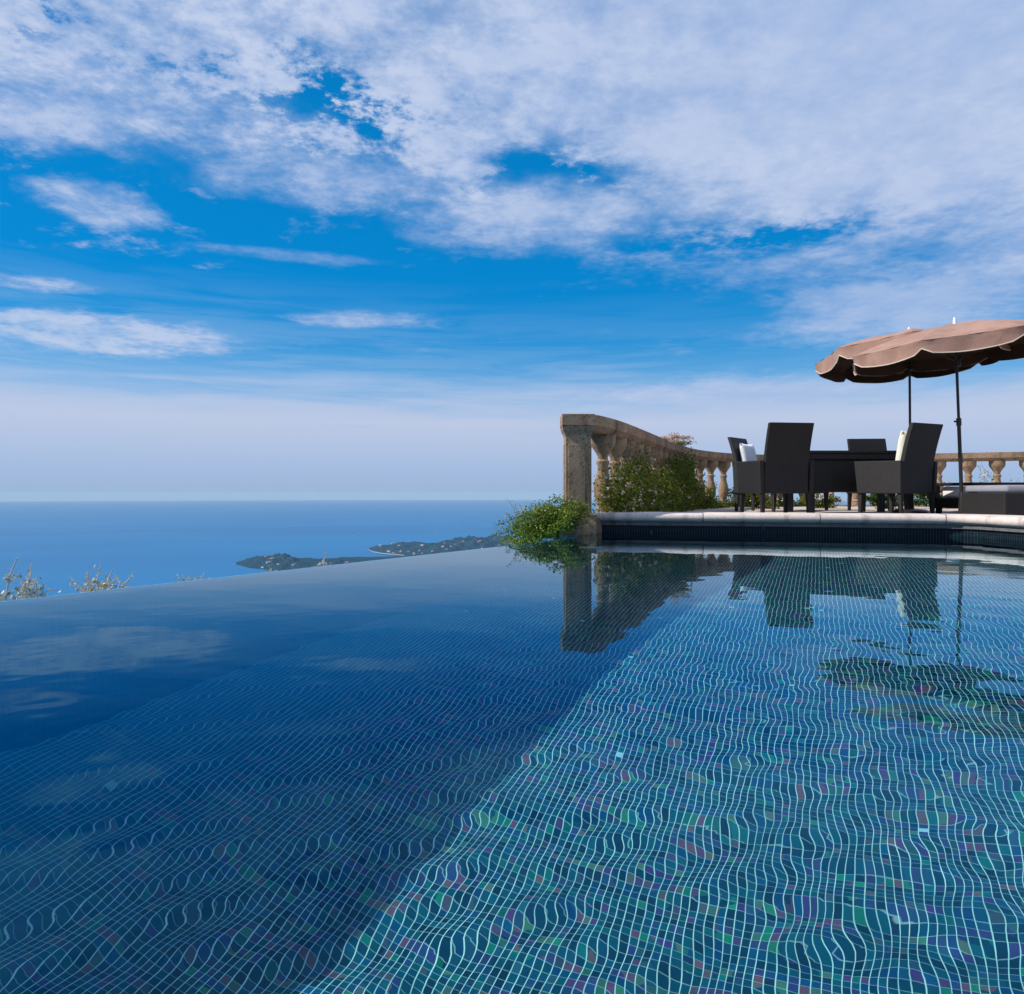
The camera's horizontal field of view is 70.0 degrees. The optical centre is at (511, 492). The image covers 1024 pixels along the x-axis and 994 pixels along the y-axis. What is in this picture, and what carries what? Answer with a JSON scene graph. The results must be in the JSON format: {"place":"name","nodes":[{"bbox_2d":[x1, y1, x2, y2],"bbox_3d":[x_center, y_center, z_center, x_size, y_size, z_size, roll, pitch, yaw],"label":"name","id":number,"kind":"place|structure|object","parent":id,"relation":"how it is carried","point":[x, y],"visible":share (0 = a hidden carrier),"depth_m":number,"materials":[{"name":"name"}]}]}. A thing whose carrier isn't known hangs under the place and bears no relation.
{"place":"outdoors","nodes":[
{"label":"outdoors","id":0,"kind":"place"},
{"bbox_2d":[0,557,64,600],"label":"dry shrub","id":1,"kind":"object","parent":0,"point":[23,588],"visible":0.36,"depth_m":3.10,"materials":[{"name":"beige plant"}]},
{"bbox_2d":[36,582,47,596],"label":"dry shrub","id":2,"kind":"object","parent":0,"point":[42,593],"visible":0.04,"depth_m":3.10,"materials":[{"name":"grey plant"}]},
{"bbox_2d":[69,563,134,591],"bbox_3d":[-1.934,0.751,3.394,0.310,0.837,0.196,0,0,0],"label":"dry shrub","id":3,"kind":"object","parent":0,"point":[102,585],"visible":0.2,"depth_m":3.44,"materials":[{"name":"beige plant"}]},
{"bbox_2d":[176,572,204,581],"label":"dry shrub","id":4,"kind":"object","parent":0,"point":[187,579],"visible":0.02,"depth_m":4.19,"materials":[{"name":"grey plant"}]},
{"bbox_2d":[312,552,330,566],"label":"dry shrub","id":5,"kind":"object","parent":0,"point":[322,562],"visible":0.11,"depth_m":5.21,"materials":[{"name":"beige plant"}]},
{"bbox_2d":[236,553,408,570],"bbox_3d":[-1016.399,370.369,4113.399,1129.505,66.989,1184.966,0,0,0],"label":"cape","id":6,"kind":"object","parent":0,"point":[285,561],"visible":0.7,"depth_m":3945.91,"materials":[{"name":"green plant"}]},
{"bbox_2d":[369,534,548,555],"bbox_3d":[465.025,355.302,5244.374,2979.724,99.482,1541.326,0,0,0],"label":"cape","id":7,"kind":"object","parent":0,"point":[470,543],"visible":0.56,"depth_m":4899.52,"materials":[{"name":"green plant"}]},
{"bbox_2d":[0,500,928,600],"bbox_3d":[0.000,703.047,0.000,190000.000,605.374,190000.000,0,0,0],"label":"sea","id":8,"kind":"structure","parent":0,"point":[56,544],"depth_m":7353.30,"materials":[{"name":"liquid"}]},
{"bbox_2d":[0,532,1023,993],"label":"pool water","id":9,"kind":"structure","parent":0,"point":[610,762],"depth_m":0.93,"materials":[{"name":"blue liquid"}]},
{"bbox_2d":[0,0,1023,501],"label":"sky","id":10,"kind":"structure","parent":0,"point":[250,249],"materials":[{"name":"blue"}]},
{"bbox_2d":[556,506,957,538],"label":"terrace","id":11,"kind":"structure","parent":0,"point":[838,509],"depth_m":10.42,"materials":[{"name":"stone"}]},
{"bbox_2d":[727,437,774,511],"bbox_3d":[3.395,-0.250,10.031,0.701,1.020,0.648,0,0,41],"label":"wicker armchair","id":12,"kind":"object","parent":11,"relation":"on","point":[734,442],"visible":0.3,"depth_m":10.00,"materials":[{"name":"black wicker"}]},
{"bbox_2d":[740,443,756,460],"bbox_3d":[3.280,-0.470,10.132,0.120,0.420,0.420,-12,-8,41],"label":"cushion","id":13,"kind":"object","parent":12,"relation":"on","point":[747,452],"visible":0.63,"depth_m":10.02,"materials":[{"name":"white fabric"}]},
{"bbox_2d":[727,487,782,508],"bbox_3d":[3.870,0.126,11.609,0.836,0.426,0.603,0,0,34],"label":"leafy shrub","id":14,"kind":"object","parent":11,"relation":"on","point":[767,501],"visible":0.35,"depth_m":11.52,"materials":[{"name":"green plant"}]},
{"bbox_2d":[736,422,813,512],"bbox_3d":[3.006,-0.250,8.314,0.647,1.020,0.701,0,0,-8],"label":"wicker armchair","id":15,"kind":"object","parent":11,"relation":"on","point":[785,466],"visible":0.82,"depth_m":8.07,"materials":[{"name":"black wicker"}]},
{"bbox_2d":[559,414,1023,537],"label":"stone balustrade","id":16,"kind":"object","parent":11,"relation":"on","point":[603,437],"visible":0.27,"depth_m":7.20,"materials":[{"name":"stone"}]},
{"bbox_2d":[592,439,680,512],"bbox_3d":[1.472,-0.088,7.937,0.581,0.907,2.991,0,0,21],"label":"climbing plant","id":17,"kind":"object","parent":16,"relation":"attached to","point":[636,492],"visible":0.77,"depth_m":7.15,"materials":[{"name":"green plant"}]},
{"bbox_2d":[661,432,696,445],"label":"flowering shrub","id":18,"kind":"object","parent":16,"relation":"on","point":[672,437],"visible":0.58,"depth_m":10.71,"materials":[{"name":"pink plant"}]},
{"bbox_2d":[647,442,717,511],"bbox_3d":[2.345,-0.208,10.210,0.554,1.127,4.828,0,0,23],"label":"climbing plant","id":19,"kind":"object","parent":16,"relation":"attached to","point":[690,490],"visible":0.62,"depth_m":10.17,"materials":[{"name":"green plant"}]},
{"bbox_2d":[697,488,804,508],"bbox_3d":[4.109,0.119,12.650,3.930,0.530,0.979,0,0,-35],"label":"climbing plant","id":20,"kind":"object","parent":16,"relation":"attached to","point":[718,503],"visible":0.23,"depth_m":12.55,"materials":[{"name":"green plant"}]},
{"bbox_2d":[775,492,828,510],"bbox_3d":[4.169,-0.250,10.646,0.648,1.020,0.701,0,0,-2],"label":"wicker armchair","id":21,"kind":"object","parent":11,"relation":"on","point":[826,500],"visible":0.12,"depth_m":10.34,"materials":[{"name":"black wicker"}]},
{"bbox_2d":[796,492,846,507],"bbox_3d":[5.047,0.147,11.954,0.775,0.349,0.583,0,0,-28],"label":"leafy shrub","id":22,"kind":"object","parent":11,"relation":"on","point":[832,499],"visible":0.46,"depth_m":11.86,"materials":[{"name":"green plant"}]},
{"bbox_2d":[788,450,913,512],"bbox_3d":[4.250,-0.123,9.275,1.360,0.766,0.850,0,0,0],"label":"terrace table","id":23,"kind":"object","parent":11,"relation":"on","point":[834,470],"visible":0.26,"depth_m":8.95,"materials":[{"name":"black wicker"}]},
{"bbox_2d":[846,439,888,511],"bbox_3d":[5.004,-0.250,10.066,0.648,1.020,0.701,0,0,5],"label":"wicker armchair","id":24,"kind":"object","parent":11,"relation":"on","point":[866,444],"visible":0.28,"depth_m":10.33,"materials":[{"name":"black wicker"}]},
{"bbox_2d":[852,494,897,508],"bbox_3d":[5.876,0.104,11.639,0.871,0.457,0.673,0,0,0],"label":"leafy shrub","id":25,"kind":"object","parent":11,"relation":"on","point":[871,499],"visible":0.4,"depth_m":11.47,"materials":[{"name":"green plant"}]},
{"bbox_2d":[854,422,942,513],"bbox_3d":[4.441,-0.250,8.379,0.648,1.020,0.701,0,0,-27],"label":"wicker armchair","id":26,"kind":"object","parent":11,"relation":"on","point":[913,470],"visible":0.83,"depth_m":8.18,"materials":[{"name":"black wicker"}]},
{"bbox_2d":[895,430,906,459],"bbox_3d":[4.505,-0.440,8.250,0.470,0.500,0.150,0,9,-27],"label":"cushion","id":27,"kind":"object","parent":26,"relation":"on","point":[902,437],"visible":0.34,"depth_m":8.14,"materials":[{"name":"beige fabric"}]},
{"bbox_2d":[815,327,1010,513],"bbox_3d":[4.899,-0.888,8.984,2.091,2.295,2.083,0,0,0],"label":"parasol","id":28,"kind":"object","parent":11,"relation":"on","point":[836,365],"visible":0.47,"depth_m":9.13,"materials":[{"name":"fabric"}]},
{"bbox_2d":[914,490,944,508],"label":"leafy shrub","id":29,"kind":"object","parent":11,"relation":"on","point":[918,501],"visible":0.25,"depth_m":11.74,"materials":[{"name":"green plant"}]},
{"bbox_2d":[852,317,1023,513],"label":"parasol","id":30,"kind":"object","parent":11,"relation":"on","point":[955,345],"visible":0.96,"depth_m":7.71,"materials":[{"name":"fabric"}]},
{"bbox_2d":[935,482,1023,513],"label":"wicker lounge chair","id":31,"kind":"object","parent":11,"relation":"on","point":[951,495],"visible":0.38,"depth_m":8.47,"materials":[{"name":"black wicker"}]},
{"bbox_2d":[962,485,1023,515],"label":"wicker daybed","id":32,"kind":"object","parent":11,"relation":"on","point":[995,499],"visible":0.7,"depth_m":6.82,"materials":[{"name":"black wicker"}]},
{"bbox_2d":[594,512,1023,541],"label":"poolside wall","id":33,"kind":"structure","parent":0,"point":[1003,527],"depth_m":6.16,"materials":[{"name":"tile"}]},
{"bbox_2d":[492,494,595,545],"bbox_3d":[0.292,0.269,6.461,0.932,0.532,0.966,0,0,0],"label":"creeper bush","id":34,"kind":"object","parent":33,"relation":"on","point":[539,524],"visible":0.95,"depth_m":6.31,"materials":[{"name":"green plant"}]},
{"bbox_2d":[977,466,995,481],"bbox_3d":[8.006,-0.119,12.352,0.320,0.803,0.216,0,0,0],"label":"blossom spray","id":35,"kind":"object","parent":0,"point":[985,476],"visible":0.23,"depth_m":12.35,"materials":[{"name":"white plant"}]}
]}

